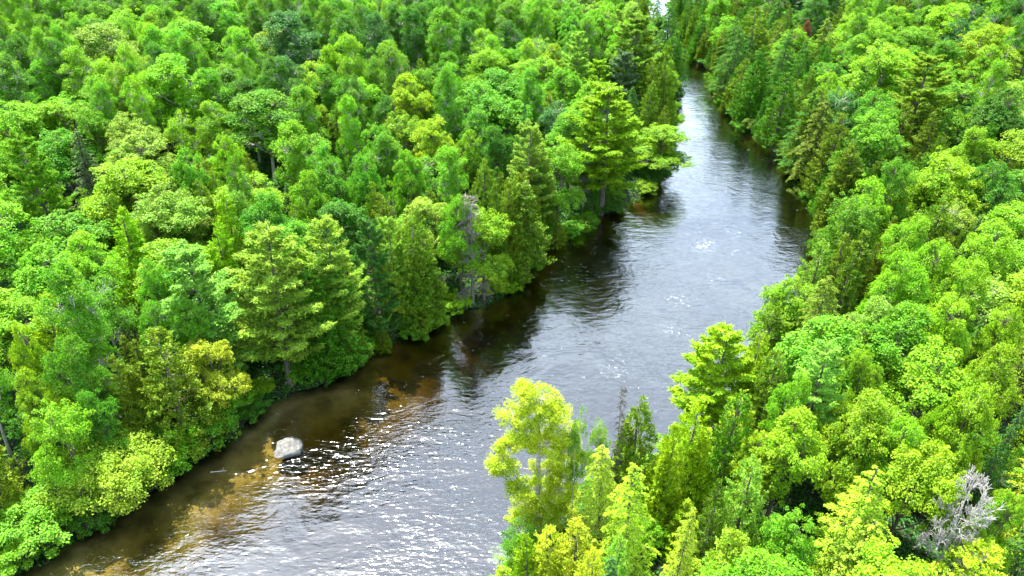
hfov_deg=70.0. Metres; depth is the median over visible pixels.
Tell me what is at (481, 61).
maple tree
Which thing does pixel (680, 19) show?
cedar tree
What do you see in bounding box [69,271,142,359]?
birch tree
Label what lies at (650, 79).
cedar tree
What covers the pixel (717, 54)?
cedar tree
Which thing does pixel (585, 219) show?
bush
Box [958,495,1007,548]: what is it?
cedar tree
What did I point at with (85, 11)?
aspen tree
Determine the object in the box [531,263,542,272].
bush
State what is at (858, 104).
cedar tree
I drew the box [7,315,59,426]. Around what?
maple tree
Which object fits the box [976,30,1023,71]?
maple tree
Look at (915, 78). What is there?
maple tree
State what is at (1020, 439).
cedar tree
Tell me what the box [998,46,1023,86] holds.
pine tree
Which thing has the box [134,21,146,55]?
aspen tree
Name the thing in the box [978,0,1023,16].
maple tree
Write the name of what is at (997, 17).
birch tree
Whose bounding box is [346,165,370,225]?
cedar tree
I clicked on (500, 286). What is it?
bush
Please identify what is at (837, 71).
hemlock tree
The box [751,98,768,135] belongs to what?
cedar tree
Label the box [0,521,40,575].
bush
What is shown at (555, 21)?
maple tree
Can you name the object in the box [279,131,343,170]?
maple tree
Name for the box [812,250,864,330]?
cedar tree
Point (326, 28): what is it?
aspen tree
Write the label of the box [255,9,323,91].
aspen tree
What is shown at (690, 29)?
cedar tree
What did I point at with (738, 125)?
bush
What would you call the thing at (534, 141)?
cedar tree
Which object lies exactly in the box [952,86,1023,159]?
maple tree
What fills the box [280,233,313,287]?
maple tree
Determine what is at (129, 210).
cedar tree
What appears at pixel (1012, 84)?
maple tree
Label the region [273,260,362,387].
cedar tree
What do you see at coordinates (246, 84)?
aspen tree
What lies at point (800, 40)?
maple tree
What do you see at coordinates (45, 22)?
aspen tree
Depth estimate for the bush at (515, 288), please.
86.94 m
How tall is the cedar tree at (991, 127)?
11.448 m
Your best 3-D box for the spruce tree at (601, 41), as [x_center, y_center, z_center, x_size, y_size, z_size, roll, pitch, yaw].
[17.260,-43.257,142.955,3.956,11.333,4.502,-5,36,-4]
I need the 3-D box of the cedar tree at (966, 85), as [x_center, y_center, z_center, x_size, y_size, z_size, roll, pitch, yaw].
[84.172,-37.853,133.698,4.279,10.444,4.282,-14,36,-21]
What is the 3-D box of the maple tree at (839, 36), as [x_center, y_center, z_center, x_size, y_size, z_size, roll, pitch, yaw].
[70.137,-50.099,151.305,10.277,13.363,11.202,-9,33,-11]
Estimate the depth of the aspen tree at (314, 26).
133.06 m
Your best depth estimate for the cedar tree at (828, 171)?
105.30 m
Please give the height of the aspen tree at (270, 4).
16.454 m
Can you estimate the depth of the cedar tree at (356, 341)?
70.64 m
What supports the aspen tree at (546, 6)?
on the ground
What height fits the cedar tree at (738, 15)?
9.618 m
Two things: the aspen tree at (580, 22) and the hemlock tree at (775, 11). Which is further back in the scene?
the hemlock tree at (775, 11)
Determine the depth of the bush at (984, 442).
61.01 m
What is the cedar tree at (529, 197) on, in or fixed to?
on the ground
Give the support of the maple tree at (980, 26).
on the ground
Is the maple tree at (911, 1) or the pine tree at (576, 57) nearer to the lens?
the pine tree at (576, 57)
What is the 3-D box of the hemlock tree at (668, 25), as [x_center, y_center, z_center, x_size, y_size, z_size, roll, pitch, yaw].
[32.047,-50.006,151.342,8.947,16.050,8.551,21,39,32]
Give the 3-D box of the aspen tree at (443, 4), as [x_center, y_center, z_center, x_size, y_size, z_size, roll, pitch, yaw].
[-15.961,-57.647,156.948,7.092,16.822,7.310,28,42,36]
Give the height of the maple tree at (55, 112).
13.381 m
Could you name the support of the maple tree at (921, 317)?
on the ground
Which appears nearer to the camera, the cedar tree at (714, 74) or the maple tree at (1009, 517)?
the maple tree at (1009, 517)
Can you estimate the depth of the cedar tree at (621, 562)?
46.09 m
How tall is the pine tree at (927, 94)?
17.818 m
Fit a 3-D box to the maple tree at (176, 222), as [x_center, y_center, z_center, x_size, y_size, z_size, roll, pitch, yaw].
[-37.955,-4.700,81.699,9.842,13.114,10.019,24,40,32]
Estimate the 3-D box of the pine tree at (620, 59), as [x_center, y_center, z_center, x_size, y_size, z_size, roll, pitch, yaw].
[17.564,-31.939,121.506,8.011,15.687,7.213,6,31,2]
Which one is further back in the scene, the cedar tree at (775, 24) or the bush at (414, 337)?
the cedar tree at (775, 24)
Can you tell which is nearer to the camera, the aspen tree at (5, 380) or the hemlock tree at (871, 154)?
the aspen tree at (5, 380)
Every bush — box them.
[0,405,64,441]
[0,482,88,558]
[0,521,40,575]
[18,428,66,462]
[31,415,177,522]
[63,496,119,539]
[88,487,115,508]
[114,422,166,452]
[129,472,161,495]
[143,424,204,481]
[170,396,239,452]
[230,388,271,423]
[250,376,275,397]
[282,360,314,384]
[359,333,376,354]
[396,320,431,340]
[431,306,450,328]
[442,288,473,315]
[476,272,509,295]
[487,557,514,575]
[489,535,521,565]
[504,279,524,293]
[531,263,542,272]
[531,512,560,534]
[557,219,584,239]
[561,488,594,516]
[566,210,600,233]
[574,477,603,511]
[595,195,626,213]
[605,189,625,200]
[623,450,653,475]
[627,507,669,560]
[634,178,658,195]
[637,165,665,182]
[653,428,694,467]
[663,169,672,179]
[673,113,685,121]
[674,100,681,111]
[681,49,694,59]
[698,57,710,63]
[702,72,712,81]
[713,90,722,99]
[713,96,723,105]
[725,106,739,115]
[729,119,749,133]
[741,116,756,128]
[774,140,787,157]
[779,156,797,173]
[787,181,802,189]
[787,183,816,200]
[798,190,816,203]
[808,519,865,556]
[958,424,1002,461]
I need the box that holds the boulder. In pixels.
[274,437,303,458]
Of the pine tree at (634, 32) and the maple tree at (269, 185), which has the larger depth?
the pine tree at (634, 32)
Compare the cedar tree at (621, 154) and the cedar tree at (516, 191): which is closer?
the cedar tree at (516, 191)
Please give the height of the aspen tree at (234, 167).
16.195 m
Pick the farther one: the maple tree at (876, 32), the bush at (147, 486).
the maple tree at (876, 32)
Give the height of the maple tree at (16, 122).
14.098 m
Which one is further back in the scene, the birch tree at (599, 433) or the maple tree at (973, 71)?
the maple tree at (973, 71)
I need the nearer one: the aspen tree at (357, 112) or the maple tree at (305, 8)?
the aspen tree at (357, 112)
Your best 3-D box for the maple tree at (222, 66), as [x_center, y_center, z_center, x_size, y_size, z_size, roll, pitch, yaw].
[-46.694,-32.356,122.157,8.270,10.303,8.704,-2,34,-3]
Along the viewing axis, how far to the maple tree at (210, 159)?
95.60 m
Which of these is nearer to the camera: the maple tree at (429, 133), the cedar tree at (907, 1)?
the maple tree at (429, 133)
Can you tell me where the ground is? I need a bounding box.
[0,0,1023,575]
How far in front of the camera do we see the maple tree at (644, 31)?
153.66 m
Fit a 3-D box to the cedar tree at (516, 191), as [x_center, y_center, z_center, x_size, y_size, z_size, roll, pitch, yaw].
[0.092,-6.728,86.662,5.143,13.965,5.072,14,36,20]
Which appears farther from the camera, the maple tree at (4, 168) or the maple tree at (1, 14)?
the maple tree at (1, 14)
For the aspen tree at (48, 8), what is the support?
on the ground
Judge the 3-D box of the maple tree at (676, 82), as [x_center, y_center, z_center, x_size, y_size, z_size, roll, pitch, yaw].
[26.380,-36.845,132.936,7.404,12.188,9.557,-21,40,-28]
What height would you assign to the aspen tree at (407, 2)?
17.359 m
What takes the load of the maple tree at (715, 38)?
on the ground
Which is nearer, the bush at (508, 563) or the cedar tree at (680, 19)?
the bush at (508, 563)
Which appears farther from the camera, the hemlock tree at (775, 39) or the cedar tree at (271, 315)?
the hemlock tree at (775, 39)
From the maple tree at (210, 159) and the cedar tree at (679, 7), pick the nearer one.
the maple tree at (210, 159)
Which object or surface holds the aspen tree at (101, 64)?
on the ground
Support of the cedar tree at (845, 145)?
on the ground
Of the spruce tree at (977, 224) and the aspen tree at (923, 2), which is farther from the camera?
the aspen tree at (923, 2)
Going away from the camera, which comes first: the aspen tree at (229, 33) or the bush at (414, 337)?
the bush at (414, 337)
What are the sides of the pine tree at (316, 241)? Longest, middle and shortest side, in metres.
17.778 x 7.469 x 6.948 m
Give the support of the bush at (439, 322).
on the ground
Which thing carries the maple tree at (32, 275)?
on the ground
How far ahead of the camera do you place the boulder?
65.10 m
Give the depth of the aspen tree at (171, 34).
113.06 m
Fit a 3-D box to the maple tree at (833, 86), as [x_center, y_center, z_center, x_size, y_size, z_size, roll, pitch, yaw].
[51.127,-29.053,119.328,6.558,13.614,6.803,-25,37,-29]
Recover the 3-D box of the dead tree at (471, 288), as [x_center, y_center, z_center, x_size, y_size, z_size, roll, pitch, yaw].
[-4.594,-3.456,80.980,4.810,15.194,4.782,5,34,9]
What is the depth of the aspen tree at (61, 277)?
59.89 m
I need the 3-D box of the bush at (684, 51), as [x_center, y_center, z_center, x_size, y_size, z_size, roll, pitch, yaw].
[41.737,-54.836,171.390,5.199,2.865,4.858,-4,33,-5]
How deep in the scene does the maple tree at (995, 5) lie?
157.71 m
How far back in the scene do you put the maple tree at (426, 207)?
81.89 m
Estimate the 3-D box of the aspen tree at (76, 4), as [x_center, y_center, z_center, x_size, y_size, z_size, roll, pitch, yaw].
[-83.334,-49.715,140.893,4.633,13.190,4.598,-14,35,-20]
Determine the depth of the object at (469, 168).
96.36 m
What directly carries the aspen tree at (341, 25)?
on the ground
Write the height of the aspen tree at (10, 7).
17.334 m
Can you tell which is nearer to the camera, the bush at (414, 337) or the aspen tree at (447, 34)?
the bush at (414, 337)
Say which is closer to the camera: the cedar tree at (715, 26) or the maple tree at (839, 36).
the maple tree at (839, 36)
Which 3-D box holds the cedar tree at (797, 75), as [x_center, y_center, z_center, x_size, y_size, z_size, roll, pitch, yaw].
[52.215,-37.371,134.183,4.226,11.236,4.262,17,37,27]
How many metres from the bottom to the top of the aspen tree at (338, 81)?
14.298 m
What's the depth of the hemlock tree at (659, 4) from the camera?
172.87 m
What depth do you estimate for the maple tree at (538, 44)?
141.42 m
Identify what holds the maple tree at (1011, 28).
on the ground
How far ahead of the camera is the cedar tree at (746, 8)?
177.36 m
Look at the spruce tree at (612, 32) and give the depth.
148.46 m
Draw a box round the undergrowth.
[0,53,1023,575]
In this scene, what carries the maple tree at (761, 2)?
on the ground
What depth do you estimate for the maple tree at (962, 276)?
66.27 m
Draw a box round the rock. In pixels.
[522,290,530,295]
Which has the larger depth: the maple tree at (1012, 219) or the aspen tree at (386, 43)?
the aspen tree at (386, 43)
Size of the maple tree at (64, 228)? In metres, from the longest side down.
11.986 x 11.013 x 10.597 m
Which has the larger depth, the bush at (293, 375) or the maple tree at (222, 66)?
the maple tree at (222, 66)
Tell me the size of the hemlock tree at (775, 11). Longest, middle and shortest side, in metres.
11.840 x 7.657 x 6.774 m
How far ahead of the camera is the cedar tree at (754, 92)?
129.54 m
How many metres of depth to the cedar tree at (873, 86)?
115.62 m
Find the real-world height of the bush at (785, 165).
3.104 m
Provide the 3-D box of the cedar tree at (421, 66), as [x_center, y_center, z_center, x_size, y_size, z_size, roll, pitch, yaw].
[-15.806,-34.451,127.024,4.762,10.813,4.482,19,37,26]
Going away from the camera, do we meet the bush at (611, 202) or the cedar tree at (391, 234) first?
the cedar tree at (391, 234)
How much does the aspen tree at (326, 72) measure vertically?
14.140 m
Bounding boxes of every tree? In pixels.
[0,0,20,25]
[0,8,14,35]
[0,10,16,51]
[0,20,41,41]
[0,35,38,62]
[0,53,33,93]
[0,53,36,130]
[0,71,47,146]
[0,100,66,191]
[0,114,9,140]
[0,129,21,183]
[0,129,82,233]
[0,141,21,197]
[0,172,13,195]
[0,190,16,225]
[0,199,63,281]
[0,287,64,380]
[0,342,16,456]
[0,387,13,424]
[0,438,31,516]
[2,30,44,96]
[5,256,55,334]
[6,36,44,96]
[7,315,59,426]
[8,0,45,41]
[11,236,100,325]
[14,365,63,455]
[15,127,101,205]
[16,100,111,183]
[19,209,128,281]
[21,398,109,489]
[24,0,47,21]
[25,36,73,89]
[26,59,64,102]
[27,26,71,99]
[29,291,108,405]
[31,13,65,57]
[33,259,125,417]
[37,332,119,434]
[39,0,78,21]
[39,37,85,133]
[41,91,95,142]
[42,0,79,32]
[47,22,84,95]
[48,18,73,45]
[56,45,97,104]
[64,17,95,71]
[64,34,88,78]
[64,228,131,345]
[65,12,88,44]
[67,106,114,168]
[67,128,121,227]
[68,0,81,14]
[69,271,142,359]
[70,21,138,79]
[75,389,127,465]
[76,6,102,46]
[76,188,125,250]
[77,73,125,138]
[78,156,169,238]
[80,0,116,20]
[80,12,108,52]
[83,18,118,63]
[83,56,126,113]
[87,0,119,39]
[87,79,128,140]
[95,111,174,182]
[99,61,138,132]
[102,125,200,208]
[103,5,139,40]
[106,353,172,443]
[107,0,124,20]
[110,232,128,262]
[112,206,172,317]
[114,42,145,83]
[114,46,154,84]
[117,335,141,395]
[118,0,147,23]
[118,15,144,81]
[118,60,153,159]
[119,296,152,352]
[120,0,152,21]
[120,73,157,159]
[122,198,140,227]
[125,185,211,258]
[127,326,241,468]
[128,70,178,163]
[128,339,183,421]
[131,237,218,311]
[133,258,180,369]
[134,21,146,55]
[135,5,163,50]
[135,10,162,50]
[135,176,214,249]
[136,22,162,61]
[137,299,180,358]
[139,26,171,81]
[142,0,187,20]
[142,51,218,145]
[143,42,180,142]
[145,0,161,6]
[152,239,256,383]
[154,5,177,45]
[154,122,172,152]
[160,18,225,79]
[160,28,199,115]
[160,32,173,51]
[160,77,195,132]
[163,109,208,160]
[167,0,190,15]
[168,10,197,38]
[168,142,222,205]
[170,293,212,383]
[174,31,211,106]
[174,338,251,416]
[181,0,201,19]
[181,155,200,180]
[188,0,227,63]
[188,67,240,140]
[191,179,225,248]
[192,145,206,162]
[193,49,231,114]
[193,99,239,169]
[194,154,216,214]
[194,156,226,182]
[195,111,216,148]
[196,0,247,57]
[201,244,218,275]
[203,0,217,26]
[205,170,224,216]
[205,219,251,308]
[206,165,285,235]
[209,292,236,332]
[210,132,248,186]
[210,380,258,421]
[214,189,252,294]
[215,62,239,83]
[216,11,240,57]
[216,67,245,141]
[220,76,266,161]
[220,190,254,263]
[221,25,242,67]
[221,28,266,84]
[221,88,308,185]
[223,0,248,28]
[223,220,336,386]
[224,154,253,221]
[225,288,242,328]
[229,25,260,70]
[230,0,250,26]
[233,51,261,150]
[234,191,311,271]
[237,143,256,184]
[241,0,265,58]
[242,152,271,216]
[244,293,278,360]
[252,74,283,155]
[252,177,283,200]
[253,29,288,69]
[254,0,267,17]
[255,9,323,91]
[256,56,308,124]
[260,0,287,48]
[260,55,314,102]
[261,220,322,282]
[268,120,318,198]
[272,0,287,11]
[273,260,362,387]
[275,0,299,49]
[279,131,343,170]
[280,192,298,221]
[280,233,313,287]
[282,182,295,219]
[284,169,333,253]
[286,84,329,153]
[287,203,316,252]
[289,10,321,77]
[295,11,321,69]
[295,60,336,130]
[295,88,329,155]
[298,0,323,15]
[301,197,369,274]
[301,256,373,374]
[302,294,349,380]
[303,0,328,62]
[303,213,369,339]
[306,141,345,193]
[307,156,354,220]
[308,63,341,125]
[314,1,337,60]
[316,1,343,44]
[316,43,347,87]
[323,0,351,40]
[324,289,373,364]
[326,104,357,176]
[327,13,369,75]
[328,76,390,146]
[329,23,349,74]
[329,77,352,131]
[333,32,367,83]
[334,141,348,203]
[335,0,358,48]
[335,93,366,176]
[339,73,371,167]
[339,88,372,155]
[339,245,374,324]
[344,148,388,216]
[345,0,369,47]
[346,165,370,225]
[349,4,381,66]
[349,46,380,84]
[349,215,403,335]
[351,122,400,206]
[360,11,394,66]
[361,1,383,35]
[362,55,393,122]
[364,181,389,259]
[364,191,403,282]
[365,129,414,219]
[369,93,403,141]
[371,215,413,319]
[372,0,389,18]
[373,260,411,331]
[373,316,392,355]
[375,38,409,110]
[377,1,413,82]
[377,44,409,111]
[379,0,394,37]
[383,0,404,35]
[383,111,423,166]
[385,71,436,150]
[386,149,428,218]
[388,214,448,337]
[391,7,415,72]
[391,214,407,249]
[395,196,454,269]
[398,0,414,6]
[398,5,429,73]
[402,154,445,200]
[404,68,454,130]
[407,68,427,115]
[407,206,443,293]
[408,114,459,200]
[408,176,423,211]
[409,1,439,67]
[409,222,448,319]
[414,58,433,95]
[422,0,444,77]
[423,0,442,26]
[423,5,469,77]
[423,189,439,237]
[426,217,453,259]
[431,50,464,96]
[431,64,464,172]
[432,145,468,234]
[435,22,456,56]
[436,193,486,293]
[437,0,447,8]
[437,61,464,117]
[442,81,510,141]
[444,204,514,300]
[445,0,458,22]
[450,18,458,55]
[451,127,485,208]
[452,19,477,78]
[452,192,492,305]
[453,0,462,37]
[455,0,481,26]
[456,184,484,268]
[457,7,485,68]
[458,107,500,193]
[459,66,532,136]
[460,47,509,96]
[460,108,480,175]
[467,28,498,93]
[469,0,483,21]
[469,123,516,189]
[469,158,499,253]
[470,34,514,78]
[477,94,533,158]
[478,0,494,32]
[479,0,499,47]
[482,184,516,283]
[483,377,584,535]
[484,166,503,208]
[491,0,532,74]
[492,0,500,48]
[492,0,507,37]
[493,19,525,71]
[493,180,530,282]
[493,565,511,575]
[495,172,507,203]
[498,514,541,561]
[500,180,556,287]
[501,118,555,217]
[501,176,530,269]
[502,0,520,42]
[503,199,534,278]
[504,153,514,175]
[504,175,543,251]
[505,67,515,105]
[505,171,546,258]
[506,42,549,78]
[508,55,568,101]
[510,532,537,575]
[512,1,532,12]
[514,37,540,77]
[514,524,572,575]
[515,3,561,43]
[515,102,527,173]
[517,64,548,135]
[520,0,537,37]
[522,172,550,248]
[524,35,547,52]
[527,0,554,49]
[527,155,562,239]
[528,143,556,208]
[530,164,553,244]
[532,35,549,58]
[533,0,555,47]
[533,95,560,126]
[535,100,576,166]
[539,43,566,79]
[539,67,584,118]
[539,138,590,216]
[541,91,561,158]
[541,516,606,575]
[542,107,608,188]
[547,0,577,44]
[547,45,589,92]
[548,217,568,249]
[552,0,590,43]
[554,81,651,216]
[556,12,592,49]
[559,31,594,99]
[560,30,586,80]
[561,80,612,115]
[565,406,590,525]
[566,444,625,560]
[571,3,589,17]
[572,0,596,12]
[573,546,605,575]
[575,139,591,209]
[577,14,601,82]
[577,20,596,61]
[579,88,605,143]
[582,58,611,110]
[583,1,610,47]
[583,181,600,216]
[583,416,611,482]
[584,5,619,50]
[589,49,606,81]
[592,0,602,8]
[594,10,616,42]
[595,462,660,575]
[597,37,604,68]
[598,532,631,575]
[600,0,633,16]
[600,126,623,187]
[602,10,665,112]
[602,394,657,515]
[602,555,617,575]
[604,21,629,68]
[604,48,639,117]
[605,13,623,58]
[605,25,613,65]
[607,386,627,494]
[614,49,645,84]
[616,0,643,24]
[620,131,632,154]
[622,87,639,161]
[623,18,656,42]
[628,0,638,12]
[628,122,695,171]
[631,422,688,542]
[633,0,652,8]
[635,0,650,18]
[635,59,664,134]
[635,80,659,140]
[637,52,682,98]
[646,2,659,45]
[647,15,680,51]
[648,105,670,162]
[649,0,663,16]
[651,5,685,79]
[651,43,679,126]
[658,66,677,119]
[658,498,701,566]
[659,507,698,575]
[661,398,716,519]
[662,30,688,99]
[666,0,676,11]
[666,86,678,118]
[667,321,761,427]
[670,0,684,32]
[673,12,686,39]
[673,65,678,100]
[676,0,694,39]
[677,22,683,47]
[681,0,693,32]
[681,5,699,49]
[682,477,728,575]
[683,524,749,575]
[685,14,709,54]
[685,38,698,64]
[691,547,816,575]
[692,390,754,507]
[694,27,710,60]
[695,0,707,44]
[698,0,731,36]
[699,453,768,565]
[703,44,715,70]
[704,16,721,52]
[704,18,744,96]
[708,13,747,58]
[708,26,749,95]
[708,389,757,485]
[709,27,728,71]
[710,64,719,82]
[714,331,771,429]
[718,46,733,79]
[718,79,735,115]
[722,58,751,111]
[723,429,782,506]
[726,45,771,121]
[727,0,733,16]
[728,0,741,39]
[730,7,744,41]
[730,34,748,76]
[731,6,772,67]
[733,404,829,519]
[735,82,753,118]
[737,31,755,76]
[738,349,787,440]
[739,0,766,6]
[741,0,756,22]
[741,7,755,41]
[746,0,755,20]
[746,270,822,340]
[746,306,787,389]
[748,503,819,575]
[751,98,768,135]
[752,12,765,54]
[752,72,797,150]
[755,313,890,407]
[756,69,782,105]
[757,370,821,491]
[758,3,770,15]
[760,0,774,15]
[764,0,784,36]
[764,57,774,85]
[765,22,784,76]
[765,51,785,97]
[766,0,779,36]
[766,20,783,49]
[766,29,795,97]
[767,29,781,70]
[767,98,787,130]
[767,338,848,477]
[769,28,818,83]
[774,87,822,174]
[776,0,799,12]
[778,0,811,32]
[778,4,792,36]
[779,275,840,383]
[781,100,837,186]
[782,20,789,32]
[782,79,799,109]
[782,86,838,176]
[783,26,805,74]
[785,53,806,99]
[785,238,834,330]
[786,37,812,84]
[787,70,816,129]
[788,108,804,141]
[791,0,829,38]
[793,0,829,39]
[793,74,817,112]
[794,62,853,101]
[796,112,850,197]
[797,465,895,575]
[799,20,811,71]
[799,63,818,100]
[802,69,848,133]
[804,189,884,270]
[804,387,910,512]
[805,43,829,73]
[807,18,837,71]
[807,36,823,71]
[807,86,859,156]
[807,178,826,214]
[807,232,856,328]
[808,139,868,228]
[809,142,866,232]
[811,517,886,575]
[812,126,869,196]
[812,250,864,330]
[814,162,832,196]
[816,46,832,88]
[823,0,837,15]
[824,65,843,133]
[825,7,845,47]
[825,11,880,69]
[825,104,911,175]
[826,229,874,317]
[828,0,861,29]
[828,33,870,73]
[828,294,912,390]
[829,349,884,464]
[834,172,892,252]
[837,12,873,69]
[838,39,920,107]
[838,72,871,132]
[838,86,906,145]
[840,0,868,23]
[842,64,864,114]
[844,1,865,22]
[846,535,954,575]
[849,98,871,156]
[851,300,956,392]
[853,84,878,117]
[853,287,878,341]
[854,248,931,342]
[854,415,928,513]
[856,437,972,544]
[857,156,919,249]
[859,334,983,464]
[860,0,889,15]
[862,32,905,57]
[863,12,904,47]
[863,216,897,298]
[864,18,897,58]
[864,158,885,187]
[865,0,895,15]
[865,118,883,181]
[866,0,893,22]
[866,169,909,249]
[867,50,925,93]
[870,5,919,37]
[872,104,915,166]
[874,213,931,302]
[875,142,905,181]
[877,52,957,154]
[877,209,923,266]
[883,154,914,217]
[889,0,918,13]
[891,238,954,317]
[893,26,916,45]
[894,0,911,13]
[894,25,945,69]
[894,284,975,413]
[895,0,906,11]
[897,5,910,34]
[898,4,916,29]
[901,401,952,464]
[902,74,953,105]
[902,145,976,221]
[904,233,956,294]
[905,5,947,45]
[906,22,931,70]
[906,111,941,171]
[906,152,936,217]
[910,156,992,238]
[911,87,924,142]
[911,153,921,175]
[912,0,937,8]
[913,464,1005,575]
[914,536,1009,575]
[916,195,955,275]
[919,382,1001,517]
[920,3,975,52]
[921,39,968,87]
[922,82,983,134]
[922,132,946,175]
[922,256,991,336]
[924,136,951,167]
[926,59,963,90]
[927,108,956,166]
[930,316,985,404]
[931,17,973,61]
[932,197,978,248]
[933,2,979,33]
[933,218,1022,317]
[934,0,958,6]
[939,125,1001,183]
[939,497,1001,571]
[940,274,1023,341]
[943,0,956,26]
[943,341,1023,441]
[948,226,970,262]
[949,44,970,80]
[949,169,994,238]
[951,158,1020,235]
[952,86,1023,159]
[953,22,1018,77]
[954,4,983,28]
[954,164,978,230]
[954,216,982,292]
[954,322,988,365]
[954,407,1023,525]
[956,52,1010,133]
[957,302,1023,382]
[957,439,1003,507]
[958,45,1008,108]
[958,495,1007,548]
[959,0,988,22]
[960,53,985,105]
[963,58,1013,128]
[966,251,1023,320]
[966,488,1023,574]
[969,15,994,38]
[970,120,997,175]
[972,80,1023,122]
[973,198,1023,294]
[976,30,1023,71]
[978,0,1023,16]
[979,0,1013,37]
[979,13,1001,29]
[980,523,1023,575]
[985,168,1023,214]
[987,355,1014,415]
[987,458,1023,554]
[989,128,1023,191]
[993,335,1023,419]
[995,157,1015,179]
[996,15,1011,34]
[998,0,1023,27]
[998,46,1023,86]
[1000,416,1023,459]
[1001,79,1023,113]
[1002,443,1023,502]
[1003,14,1023,80]
[1003,269,1023,374]
[1004,25,1022,74]
[1009,57,1023,73]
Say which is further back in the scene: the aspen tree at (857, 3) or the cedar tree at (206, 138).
the aspen tree at (857, 3)
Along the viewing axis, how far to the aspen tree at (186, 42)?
111.11 m
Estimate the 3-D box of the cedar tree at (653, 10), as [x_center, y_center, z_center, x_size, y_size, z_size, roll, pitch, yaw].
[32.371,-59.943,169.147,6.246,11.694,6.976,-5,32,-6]
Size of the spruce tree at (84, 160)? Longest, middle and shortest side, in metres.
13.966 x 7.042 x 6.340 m
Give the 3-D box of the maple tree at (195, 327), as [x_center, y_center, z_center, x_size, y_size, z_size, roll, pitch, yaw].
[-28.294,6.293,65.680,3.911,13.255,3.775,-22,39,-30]
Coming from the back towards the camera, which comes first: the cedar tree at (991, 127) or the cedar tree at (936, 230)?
the cedar tree at (991, 127)
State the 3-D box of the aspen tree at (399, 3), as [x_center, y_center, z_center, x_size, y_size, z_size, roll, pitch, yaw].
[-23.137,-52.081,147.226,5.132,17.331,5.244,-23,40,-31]
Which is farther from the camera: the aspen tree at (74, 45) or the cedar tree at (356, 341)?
the aspen tree at (74, 45)
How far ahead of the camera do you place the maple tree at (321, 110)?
110.18 m
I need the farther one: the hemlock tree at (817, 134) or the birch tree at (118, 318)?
the hemlock tree at (817, 134)
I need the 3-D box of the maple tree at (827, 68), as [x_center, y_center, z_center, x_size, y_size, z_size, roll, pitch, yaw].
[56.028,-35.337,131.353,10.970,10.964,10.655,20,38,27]
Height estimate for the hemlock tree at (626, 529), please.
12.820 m
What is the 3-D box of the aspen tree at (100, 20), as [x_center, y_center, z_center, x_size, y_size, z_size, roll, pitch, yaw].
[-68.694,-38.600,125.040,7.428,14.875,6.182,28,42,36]
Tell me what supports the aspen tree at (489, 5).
on the ground
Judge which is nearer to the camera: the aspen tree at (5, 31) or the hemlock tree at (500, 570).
the hemlock tree at (500, 570)
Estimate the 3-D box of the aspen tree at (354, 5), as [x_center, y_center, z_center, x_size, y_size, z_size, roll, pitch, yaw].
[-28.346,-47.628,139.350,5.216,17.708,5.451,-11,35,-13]
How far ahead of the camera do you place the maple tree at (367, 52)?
122.49 m
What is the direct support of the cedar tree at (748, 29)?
on the ground
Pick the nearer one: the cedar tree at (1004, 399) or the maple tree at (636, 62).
the cedar tree at (1004, 399)
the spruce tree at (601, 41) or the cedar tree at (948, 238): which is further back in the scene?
the spruce tree at (601, 41)
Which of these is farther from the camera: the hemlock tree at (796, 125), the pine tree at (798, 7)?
the pine tree at (798, 7)
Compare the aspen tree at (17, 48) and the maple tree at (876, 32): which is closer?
the aspen tree at (17, 48)
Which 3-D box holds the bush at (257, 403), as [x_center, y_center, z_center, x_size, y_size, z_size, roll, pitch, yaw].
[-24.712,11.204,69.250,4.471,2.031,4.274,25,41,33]
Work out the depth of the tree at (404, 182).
88.67 m
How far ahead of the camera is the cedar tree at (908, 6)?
159.83 m
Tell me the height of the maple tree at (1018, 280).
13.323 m
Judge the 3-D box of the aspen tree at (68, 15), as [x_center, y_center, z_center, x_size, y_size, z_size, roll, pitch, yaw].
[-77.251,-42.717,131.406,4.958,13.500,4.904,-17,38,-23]
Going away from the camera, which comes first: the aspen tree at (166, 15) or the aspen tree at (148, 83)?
the aspen tree at (148, 83)
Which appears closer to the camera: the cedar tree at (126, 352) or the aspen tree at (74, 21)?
the cedar tree at (126, 352)
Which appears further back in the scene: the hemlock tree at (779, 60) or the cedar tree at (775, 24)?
the cedar tree at (775, 24)
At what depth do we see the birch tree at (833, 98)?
110.15 m
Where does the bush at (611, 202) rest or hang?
on the ground
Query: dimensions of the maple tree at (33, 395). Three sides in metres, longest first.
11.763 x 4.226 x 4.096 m
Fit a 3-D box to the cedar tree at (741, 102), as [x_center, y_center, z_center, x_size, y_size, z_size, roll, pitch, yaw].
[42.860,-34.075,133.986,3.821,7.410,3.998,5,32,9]
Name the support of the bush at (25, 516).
on the ground
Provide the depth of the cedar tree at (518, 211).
86.17 m
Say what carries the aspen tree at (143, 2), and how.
on the ground
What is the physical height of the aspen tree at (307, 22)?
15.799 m
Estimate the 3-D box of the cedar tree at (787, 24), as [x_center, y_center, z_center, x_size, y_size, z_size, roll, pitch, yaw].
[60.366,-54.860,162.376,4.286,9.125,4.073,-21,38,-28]
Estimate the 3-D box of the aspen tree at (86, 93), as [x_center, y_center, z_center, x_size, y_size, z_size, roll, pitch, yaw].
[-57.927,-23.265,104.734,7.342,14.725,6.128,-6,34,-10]
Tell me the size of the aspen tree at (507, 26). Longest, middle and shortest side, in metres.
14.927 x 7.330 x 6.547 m
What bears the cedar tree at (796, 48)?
on the ground
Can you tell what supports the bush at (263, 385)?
on the ground
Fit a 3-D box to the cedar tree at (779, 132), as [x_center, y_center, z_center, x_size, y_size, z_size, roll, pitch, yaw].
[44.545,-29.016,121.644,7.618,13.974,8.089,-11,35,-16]
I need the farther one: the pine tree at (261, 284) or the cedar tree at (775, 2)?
the cedar tree at (775, 2)
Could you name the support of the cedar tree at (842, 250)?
on the ground

